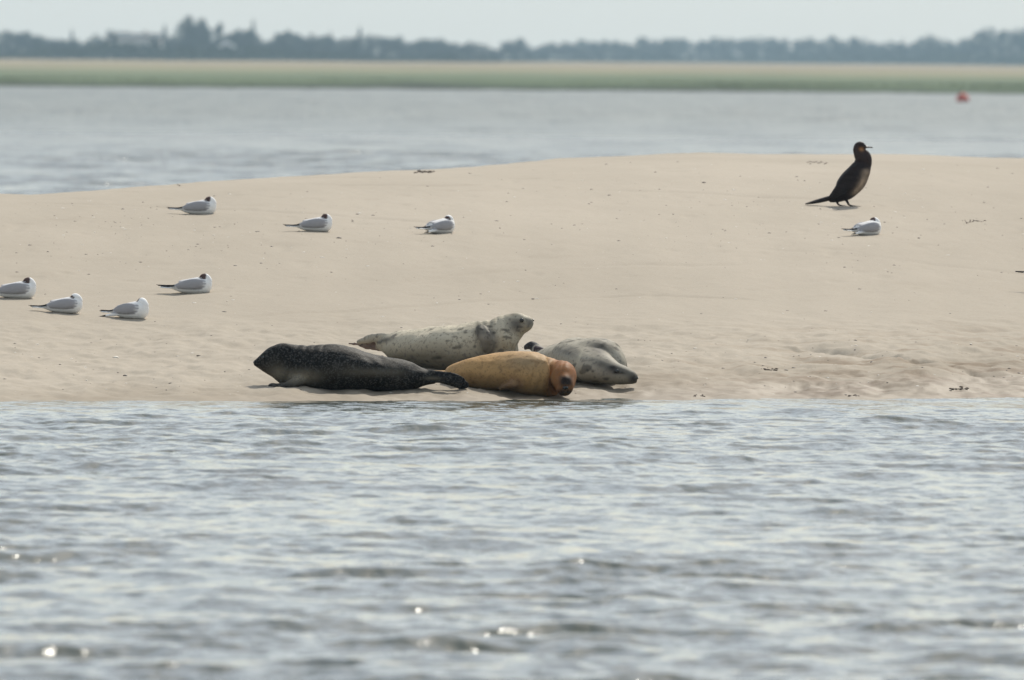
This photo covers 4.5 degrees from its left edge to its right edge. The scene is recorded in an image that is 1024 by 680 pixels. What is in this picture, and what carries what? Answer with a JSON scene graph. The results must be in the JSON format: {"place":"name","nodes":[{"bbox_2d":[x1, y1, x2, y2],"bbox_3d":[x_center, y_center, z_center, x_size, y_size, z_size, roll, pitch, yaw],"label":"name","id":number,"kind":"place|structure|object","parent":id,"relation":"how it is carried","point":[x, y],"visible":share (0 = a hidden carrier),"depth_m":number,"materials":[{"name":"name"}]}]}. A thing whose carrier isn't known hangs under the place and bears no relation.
{"place":"outdoors","nodes":[
{"label":"outdoors","id":0,"kind":"place"},
{"bbox_2d":[0,86,1023,679],"bbox_3d":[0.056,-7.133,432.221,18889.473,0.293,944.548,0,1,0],"label":"water","id":1,"kind":"structure","parent":0,"point":[762,538],"depth_m":64.77,"materials":[{"name":"grey liquid"}]},
{"bbox_2d":[0,152,1023,400],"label":"sandbank","id":2,"kind":"structure","parent":1,"relation":"in","point":[916,294],"depth_m":93.37,"materials":[{"name":"beige sand"}]},
{"bbox_2d":[0,277,35,297],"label":"gull","id":3,"kind":"object","parent":2,"relation":"on","point":[25,288],"visible":1,"depth_m":90.12,"materials":[{"name":"white"}]},
{"bbox_2d":[29,293,82,312],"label":"gull","id":4,"kind":"object","parent":2,"relation":"on","point":[72,303],"visible":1,"depth_m":89.18,"materials":[{"name":"white"}]},
{"bbox_2d":[100,298,148,318],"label":"gull","id":5,"kind":"object","parent":2,"relation":"on","point":[138,308],"visible":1,"depth_m":88.95,"materials":[{"name":"white"}]},
{"bbox_2d":[156,273,211,292],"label":"gull","id":6,"kind":"object","parent":2,"relation":"on","point":[202,283],"visible":1,"depth_m":91.05,"materials":[{"name":"white"}]},
{"bbox_2d":[167,196,215,213],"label":"gull","id":7,"kind":"object","parent":2,"relation":"on","point":[207,205],"visible":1,"depth_m":98.51,"materials":[{"name":"white"}]},
{"bbox_2d":[283,214,331,231],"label":"gull","id":8,"kind":"object","parent":2,"relation":"on","point":[323,223],"visible":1,"depth_m":96.62,"materials":[{"name":"white"}]},
{"bbox_2d":[253,343,468,390],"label":"seal","id":9,"kind":"object","parent":2,"relation":"on","point":[332,366],"visible":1,"depth_m":84.35,"materials":[{"name":"black"}]},
{"bbox_2d":[416,215,454,233],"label":"gull","id":10,"kind":"object","parent":2,"relation":"on","point":[446,224],"visible":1,"depth_m":96.83,"materials":[{"name":"white"}]},
{"bbox_2d":[349,313,533,369],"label":"seal","id":11,"kind":"object","parent":2,"relation":"on","point":[440,347],"visible":0.75,"depth_m":85.77,"materials":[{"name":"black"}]},
{"bbox_2d":[435,351,576,395],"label":"seal","id":12,"kind":"object","parent":2,"relation":"on","point":[530,373],"visible":0.98,"depth_m":84.59,"materials":[{"name":"orange"}]},
{"bbox_2d":[3,161,1022,394],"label":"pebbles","id":13,"kind":"object","parent":2,"relation":"on","point":[488,304],"visible":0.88,"depth_m":92.87,"materials":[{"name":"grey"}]},
{"bbox_2d":[14,164,1023,392],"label":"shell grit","id":14,"kind":"object","parent":2,"relation":"on","point":[488,291],"visible":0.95,"depth_m":95.01,"materials":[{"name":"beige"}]},
{"bbox_2d":[524,337,637,384],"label":"seal","id":15,"kind":"object","parent":2,"relation":"on","point":[597,360],"visible":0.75,"depth_m":85.46,"materials":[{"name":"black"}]},
{"bbox_2d":[805,142,872,206],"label":"cormorant","id":16,"kind":"object","parent":2,"relation":"on","point":[852,180],"visible":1,"depth_m":101.19,"materials":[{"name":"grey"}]},
{"bbox_2d":[841,217,880,234],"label":"gull","id":17,"kind":"object","parent":2,"relation":"on","point":[872,226],"visible":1,"depth_m":97.75,"materials":[{"name":"white"}]},
{"bbox_2d":[956,91,969,101],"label":"buoy","id":18,"kind":"object","parent":1,"relation":"on","point":[962,97],"visible":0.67,"depth_m":689.63,"materials":[{"name":"red paint"}]},
{"bbox_2d":[0,58,1023,93],"bbox_3d":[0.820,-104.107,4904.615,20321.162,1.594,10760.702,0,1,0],"label":"marsh ground","id":19,"kind":"structure","parent":0,"point":[446,75],"depth_m":1117.94,"materials":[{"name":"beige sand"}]},
{"bbox_2d":[0,30,18,49],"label":"tree","id":20,"kind":"object","parent":19,"relation":"on","point":[5,33],"visible":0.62,"depth_m":3712.72,"materials":[{"name":"green plant"}]},
{"bbox_2d":[1,39,17,51],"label":"tree","id":21,"kind":"object","parent":19,"relation":"on","point":[9,48],"visible":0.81,"depth_m":3601.37,"materials":[{"name":"green plant"}]},
{"bbox_2d":[9,31,27,51],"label":"tree","id":22,"kind":"object","parent":19,"relation":"on","point":[21,38],"visible":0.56,"depth_m":3785.56,"materials":[{"name":"green plant"}]},
{"bbox_2d":[22,31,40,49],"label":"tree","id":23,"kind":"object","parent":19,"relation":"on","point":[26,35],"visible":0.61,"depth_m":3786.85,"materials":[{"name":"green plant"}]},
{"bbox_2d":[28,37,39,51],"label":"tree","id":24,"kind":"object","parent":19,"relation":"on","point":[36,43],"visible":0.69,"depth_m":3602.11,"materials":[{"name":"green plant"}]},
{"bbox_2d":[42,38,65,46],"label":"tree","id":25,"kind":"object","parent":19,"relation":"on","point":[61,42],"visible":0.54,"depth_m":3732.05,"materials":[{"name":"green plant"}]},
{"bbox_2d":[86,34,105,48],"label":"tree","id":26,"kind":"object","parent":19,"relation":"on","point":[93,39],"visible":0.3,"depth_m":3679.28,"materials":[{"name":"green plant"}]},
{"bbox_2d":[101,33,117,57],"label":"tree","id":27,"kind":"object","parent":19,"relation":"on","point":[113,36],"visible":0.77,"depth_m":3298.81,"materials":[{"name":"green plant"}]},
{"bbox_2d":[106,31,164,59],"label":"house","id":28,"kind":"structure","parent":19,"relation":"on","point":[144,37],"depth_m":3379.74,"materials":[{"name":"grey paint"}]},
{"bbox_2d":[149,37,159,54],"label":"tree","id":29,"kind":"object","parent":19,"relation":"on","point":[154,43],"visible":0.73,"depth_m":3298.69,"materials":[{"name":"green plant"}]},
{"bbox_2d":[163,25,167,47],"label":"pine tree","id":30,"kind":"object","parent":19,"relation":"on","point":[165,41],"visible":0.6,"depth_m":3589.41,"materials":[{"name":"green plant"}]},
{"bbox_2d":[165,35,180,48],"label":"tree","id":31,"kind":"object","parent":19,"relation":"on","point":[172,39],"visible":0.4,"depth_m":3634.00,"materials":[{"name":"green plant"}]},
{"bbox_2d":[178,15,194,45],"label":"tree","id":32,"kind":"object","parent":19,"relation":"on","point":[186,32],"visible":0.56,"depth_m":3578.43,"materials":[{"name":"green plant"}]},
{"bbox_2d":[182,34,195,46],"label":"tree","id":33,"kind":"object","parent":19,"relation":"on","point":[192,39],"visible":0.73,"depth_m":3491.60,"materials":[{"name":"green plant"}]},
{"bbox_2d":[189,17,208,49],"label":"tree","id":34,"kind":"object","parent":19,"relation":"on","point":[201,26],"visible":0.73,"depth_m":3572.33,"materials":[{"name":"green plant"}]},
{"bbox_2d":[197,38,211,48],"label":"tree","id":35,"kind":"object","parent":19,"relation":"on","point":[206,44],"visible":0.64,"depth_m":3511.86,"materials":[{"name":"green plant"}]},
{"bbox_2d":[214,22,223,43],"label":"tree","id":36,"kind":"object","parent":19,"relation":"on","point":[219,29],"visible":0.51,"depth_m":3580.79,"materials":[{"name":"green plant"}]},
{"bbox_2d":[217,41,240,59],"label":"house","id":37,"kind":"structure","parent":19,"relation":"on","point":[226,43],"depth_m":3348.54,"materials":[{"name":"grey"}]},
{"bbox_2d":[231,28,251,45],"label":"tree","id":38,"kind":"object","parent":19,"relation":"on","point":[244,37],"visible":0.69,"depth_m":3605.75,"materials":[{"name":"green plant"}]},
{"bbox_2d":[249,19,256,46],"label":"pine tree","id":39,"kind":"object","parent":19,"relation":"on","point":[253,32],"visible":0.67,"depth_m":3618.24,"materials":[{"name":"green plant"}]},
{"bbox_2d":[269,33,283,47],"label":"tree","id":40,"kind":"object","parent":19,"relation":"on","point":[276,36],"visible":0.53,"depth_m":3703.40,"materials":[{"name":"green plant"}]},
{"bbox_2d":[271,40,290,49],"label":"tree","id":41,"kind":"object","parent":19,"relation":"on","point":[283,45],"visible":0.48,"depth_m":3574.63,"materials":[{"name":"green plant"}]},
{"bbox_2d":[281,30,291,48],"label":"tree","id":42,"kind":"object","parent":19,"relation":"on","point":[285,36],"visible":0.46,"depth_m":3655.00,"materials":[{"name":"green plant"}]},
{"bbox_2d":[288,32,304,50],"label":"tree","id":43,"kind":"object","parent":19,"relation":"on","point":[297,40],"visible":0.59,"depth_m":3734.69,"materials":[{"name":"green plant"}]},
{"bbox_2d":[302,38,319,51],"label":"tree","id":44,"kind":"object","parent":19,"relation":"on","point":[307,47],"visible":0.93,"depth_m":3517.17,"materials":[{"name":"green plant"}]},
{"bbox_2d":[309,33,327,49],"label":"tree","id":45,"kind":"object","parent":19,"relation":"on","point":[320,39],"visible":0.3,"depth_m":3789.97,"materials":[{"name":"green plant"}]},
{"bbox_2d":[319,42,335,52],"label":"tree","id":46,"kind":"object","parent":19,"relation":"on","point":[324,45],"visible":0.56,"depth_m":3640.11,"materials":[{"name":"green plant"}]},
{"bbox_2d":[327,42,353,52],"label":"tree","id":47,"kind":"object","parent":19,"relation":"on","point":[340,46],"visible":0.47,"depth_m":3768.92,"materials":[{"name":"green plant"}]},
{"bbox_2d":[343,41,358,52],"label":"tree","id":48,"kind":"object","parent":19,"relation":"on","point":[354,48],"visible":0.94,"depth_m":3592.50,"materials":[{"name":"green plant"}]},
{"bbox_2d":[356,27,364,53],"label":"pine tree","id":49,"kind":"object","parent":19,"relation":"on","point":[359,46],"visible":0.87,"depth_m":3733.63,"materials":[{"name":"green plant"}]},
{"bbox_2d":[360,33,374,51],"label":"tree","id":50,"kind":"object","parent":19,"relation":"on","point":[368,40],"visible":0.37,"depth_m":3897.67,"materials":[{"name":"green plant"}]},
{"bbox_2d":[363,43,375,53],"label":"tree","id":51,"kind":"object","parent":19,"relation":"on","point":[371,48],"visible":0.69,"depth_m":3713.29,"materials":[{"name":"green plant"}]},
{"bbox_2d":[374,36,391,53],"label":"tree","id":52,"kind":"object","parent":19,"relation":"on","point":[384,41],"visible":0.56,"depth_m":3844.03,"materials":[{"name":"green plant"}]},
{"bbox_2d":[389,41,404,55],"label":"tree","id":53,"kind":"object","parent":19,"relation":"on","point":[400,45],"visible":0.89,"depth_m":3720.60,"materials":[{"name":"green plant"}]},
{"bbox_2d":[397,41,421,55],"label":"tree","id":54,"kind":"object","parent":19,"relation":"on","point":[415,45],"visible":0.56,"depth_m":3957.88,"materials":[{"name":"green plant"}]},
{"bbox_2d":[421,37,445,54],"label":"tree","id":55,"kind":"object","parent":19,"relation":"on","point":[428,41],"visible":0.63,"depth_m":4003.33,"materials":[{"name":"green plant"}]},
{"bbox_2d":[429,40,452,53],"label":"tree","id":56,"kind":"object","parent":19,"relation":"on","point":[444,45],"visible":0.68,"depth_m":3966.98,"materials":[{"name":"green plant"}]},
{"bbox_2d":[450,42,470,55],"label":"tree","id":57,"kind":"object","parent":19,"relation":"on","point":[458,47],"visible":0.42,"depth_m":4009.65,"materials":[{"name":"green plant"}]},
{"bbox_2d":[460,45,476,56],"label":"tree","id":58,"kind":"object","parent":19,"relation":"on","point":[465,48],"visible":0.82,"depth_m":3717.43,"materials":[{"name":"grey plant"}]},
{"bbox_2d":[466,43,488,55],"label":"tree","id":59,"kind":"object","parent":19,"relation":"on","point":[473,46],"visible":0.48,"depth_m":4042.84,"materials":[{"name":"grey plant"}]},
{"bbox_2d":[478,49,501,57],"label":"tree","id":60,"kind":"object","parent":19,"relation":"on","point":[489,52],"visible":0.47,"depth_m":3996.74,"materials":[{"name":"grey plant"}]},
{"bbox_2d":[0,41,1023,64],"bbox_3d":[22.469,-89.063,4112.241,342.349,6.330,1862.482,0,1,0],"label":"undergrowth","id":61,"kind":"object","parent":19,"relation":"on","point":[224,53],"visible":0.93,"depth_m":3405.61,"materials":[{"name":"green plant"}]},
{"bbox_2d":[502,38,525,56],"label":"tree","id":62,"kind":"object","parent":19,"relation":"on","point":[520,41],"visible":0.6,"depth_m":4287.34,"materials":[{"name":"grey plant"}]},
{"bbox_2d":[507,45,523,57],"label":"tree","id":63,"kind":"object","parent":19,"relation":"on","point":[514,50],"visible":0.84,"depth_m":4136.46,"materials":[{"name":"grey plant"}]},
{"bbox_2d":[530,47,548,55],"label":"tree","id":64,"kind":"object","parent":19,"relation":"on","point":[539,49],"visible":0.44,"depth_m":4669.10,"materials":[{"name":"grey plant"}]},
{"bbox_2d":[549,48,567,58],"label":"tree","id":65,"kind":"object","parent":19,"relation":"on","point":[557,52],"visible":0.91,"depth_m":4562.88,"materials":[{"name":"grey plant"}]},
{"bbox_2d":[559,41,574,57],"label":"tree","id":66,"kind":"object","parent":19,"relation":"on","point":[563,46],"visible":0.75,"depth_m":4854.66,"materials":[{"name":"grey plant"}]},
{"bbox_2d":[564,43,583,57],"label":"tree","id":67,"kind":"object","parent":19,"relation":"on","point":[573,47],"visible":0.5,"depth_m":4852.96,"materials":[{"name":"grey plant"}]},
{"bbox_2d":[577,41,602,57],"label":"tree","id":68,"kind":"object","parent":19,"relation":"on","point":[590,46],"visible":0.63,"depth_m":4844.94,"materials":[{"name":"grey plant"}]},
{"bbox_2d":[587,41,614,56],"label":"tree","id":69,"kind":"object","parent":19,"relation":"on","point":[606,46],"visible":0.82,"depth_m":4845.95,"materials":[{"name":"grey plant"}]},
{"bbox_2d":[600,39,615,56],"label":"tree","id":70,"kind":"object","parent":19,"relation":"on","point":[602,42],"visible":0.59,"depth_m":4922.28,"materials":[{"name":"grey plant"}]},
{"bbox_2d":[611,43,636,54],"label":"tree","id":71,"kind":"object","parent":19,"relation":"on","point":[625,48],"visible":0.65,"depth_m":4900.28,"materials":[{"name":"grey plant"}]},
{"bbox_2d":[634,36,652,56],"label":"tree","id":72,"kind":"object","parent":19,"relation":"on","point":[642,41],"visible":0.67,"depth_m":4957.52,"materials":[{"name":"grey plant"}]},
{"bbox_2d":[650,39,672,54],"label":"tree","id":73,"kind":"object","parent":19,"relation":"on","point":[664,42],"visible":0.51,"depth_m":5047.12,"materials":[{"name":"grey plant"}]},
{"bbox_2d":[659,37,682,55],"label":"tree","id":74,"kind":"object","parent":19,"relation":"on","point":[674,44],"visible":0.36,"depth_m":5109.79,"materials":[{"name":"grey plant"}]},
{"bbox_2d":[672,38,688,57],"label":"tree","id":75,"kind":"object","parent":19,"relation":"on","point":[684,45],"visible":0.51,"depth_m":5174.90,"materials":[{"name":"grey plant"}]},
{"bbox_2d":[678,48,695,58],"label":"tree","id":76,"kind":"object","parent":19,"relation":"on","point":[688,53],"visible":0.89,"depth_m":4945.08,"materials":[{"name":"grey plant"}]},
{"bbox_2d":[686,40,705,58],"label":"tree","id":77,"kind":"object","parent":19,"relation":"on","point":[698,46],"visible":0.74,"depth_m":5191.87,"materials":[{"name":"grey plant"}]},
{"bbox_2d":[694,48,713,58],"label":"tree","id":78,"kind":"object","parent":19,"relation":"on","point":[707,55],"visible":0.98,"depth_m":4996.20,"materials":[{"name":"grey plant"}]},
{"bbox_2d":[699,38,718,58],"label":"tree","id":79,"kind":"object","parent":19,"relation":"on","point":[711,44],"visible":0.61,"depth_m":5189.19,"materials":[{"name":"grey plant"}]},
{"bbox_2d":[717,38,737,53],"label":"tree","id":80,"kind":"object","parent":19,"relation":"on","point":[721,43],"visible":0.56,"depth_m":5130.89,"materials":[{"name":"grey plant"}]},
{"bbox_2d":[726,38,743,56],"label":"tree","id":81,"kind":"object","parent":19,"relation":"on","point":[735,46],"visible":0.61,"depth_m":5384.02,"materials":[{"name":"grey plant"}]},
{"bbox_2d":[742,48,761,55],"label":"tree","id":82,"kind":"object","parent":19,"relation":"on","point":[755,51],"visible":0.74,"depth_m":5004.88,"materials":[{"name":"grey plant"}]},
{"bbox_2d":[745,36,763,54],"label":"tree","id":83,"kind":"object","parent":19,"relation":"on","point":[751,43],"visible":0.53,"depth_m":5332.09,"materials":[{"name":"grey plant"}]},
{"bbox_2d":[760,44,780,57],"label":"tree","id":84,"kind":"object","parent":19,"relation":"on","point":[769,51],"visible":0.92,"depth_m":5063.17,"materials":[{"name":"grey plant"}]},
{"bbox_2d":[773,46,786,57],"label":"tree","id":85,"kind":"object","parent":19,"relation":"on","point":[782,51],"visible":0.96,"depth_m":5038.85,"materials":[{"name":"grey plant"}]},
{"bbox_2d":[777,38,797,56],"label":"tree","id":86,"kind":"object","parent":19,"relation":"on","point":[785,44],"visible":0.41,"depth_m":5228.89,"materials":[{"name":"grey plant"}]},
{"bbox_2d":[788,48,806,56],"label":"tree","id":87,"kind":"object","parent":19,"relation":"on","point":[793,52],"visible":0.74,"depth_m":5047.91,"materials":[{"name":"grey plant"}]},
{"bbox_2d":[797,38,820,56],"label":"tree","id":88,"kind":"object","parent":19,"relation":"on","point":[804,46],"visible":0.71,"depth_m":5148.01,"materials":[{"name":"grey plant"}]},
{"bbox_2d":[813,36,837,55],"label":"tree","id":89,"kind":"object","parent":19,"relation":"on","point":[830,38],"visible":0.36,"depth_m":5231.52,"materials":[{"name":"grey plant"}]},
{"bbox_2d":[821,39,841,56],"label":"tree","id":90,"kind":"object","parent":19,"relation":"on","point":[828,45],"visible":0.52,"depth_m":5065.89,"materials":[{"name":"grey plant"}]},
{"bbox_2d":[831,41,851,54],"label":"tree","id":91,"kind":"object","parent":19,"relation":"on","point":[841,45],"visible":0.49,"depth_m":5049.54,"materials":[{"name":"grey plant"}]},
{"bbox_2d":[842,44,857,55],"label":"tree","id":92,"kind":"object","parent":19,"relation":"on","point":[848,52],"visible":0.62,"depth_m":4952.35,"materials":[{"name":"grey plant"}]},
{"bbox_2d":[845,37,863,55],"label":"tree","id":93,"kind":"object","parent":19,"relation":"on","point":[855,40],"visible":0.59,"depth_m":5059.21,"materials":[{"name":"grey plant"}]},
{"bbox_2d":[859,42,877,55],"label":"tree","id":94,"kind":"object","parent":19,"relation":"on","point":[870,46],"visible":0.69,"depth_m":5090.19,"materials":[{"name":"grey plant"}]},
{"bbox_2d":[879,40,899,56],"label":"tree","id":95,"kind":"object","parent":19,"relation":"on","point":[891,44],"visible":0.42,"depth_m":5018.39,"materials":[{"name":"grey plant"}]},
{"bbox_2d":[892,42,911,56],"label":"tree","id":96,"kind":"object","parent":19,"relation":"on","point":[898,47],"visible":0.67,"depth_m":4934.81,"materials":[{"name":"grey plant"}]},
{"bbox_2d":[915,38,939,54],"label":"tree","id":97,"kind":"object","parent":19,"relation":"on","point":[920,42],"visible":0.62,"depth_m":4885.23,"materials":[{"name":"grey plant"}]},
{"bbox_2d":[924,34,939,54],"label":"tree","id":98,"kind":"object","parent":19,"relation":"on","point":[929,40],"visible":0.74,"depth_m":4845.06,"materials":[{"name":"grey plant"}]},
{"bbox_2d":[943,42,968,54],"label":"tree","id":99,"kind":"object","parent":19,"relation":"on","point":[951,44],"visible":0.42,"depth_m":4951.57,"materials":[{"name":"grey plant"}]},
{"bbox_2d":[957,37,972,57],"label":"tree","id":100,"kind":"object","parent":19,"relation":"on","point":[961,44],"visible":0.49,"depth_m":4934.11,"materials":[{"name":"grey plant"}]},
{"bbox_2d":[970,31,986,55],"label":"tree","id":101,"kind":"object","parent":19,"relation":"on","point":[976,35],"visible":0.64,"depth_m":4824.65,"materials":[{"name":"grey plant"}]},
{"bbox_2d":[979,26,992,54],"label":"tree","id":102,"kind":"object","parent":19,"relation":"on","point":[984,35],"visible":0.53,"depth_m":4891.05,"materials":[{"name":"grey plant"}]},
{"bbox_2d":[987,28,1007,58],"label":"tree","id":103,"kind":"object","parent":19,"relation":"on","point":[992,44],"visible":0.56,"depth_m":4884.77,"materials":[{"name":"grey plant"}]},
{"bbox_2d":[995,29,1010,56],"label":"tree","id":104,"kind":"object","parent":19,"relation":"on","point":[999,40],"visible":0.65,"depth_m":4818.94,"materials":[{"name":"grey plant"}]},
{"bbox_2d":[1003,28,1022,56],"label":"tree","id":105,"kind":"object","parent":19,"relation":"on","point":[1012,38],"visible":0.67,"depth_m":4771.70,"materials":[{"name":"grey plant"}]},
{"bbox_2d":[0,0,1023,61],"label":"sky","id":106,"kind":"structure","parent":0,"point":[490,22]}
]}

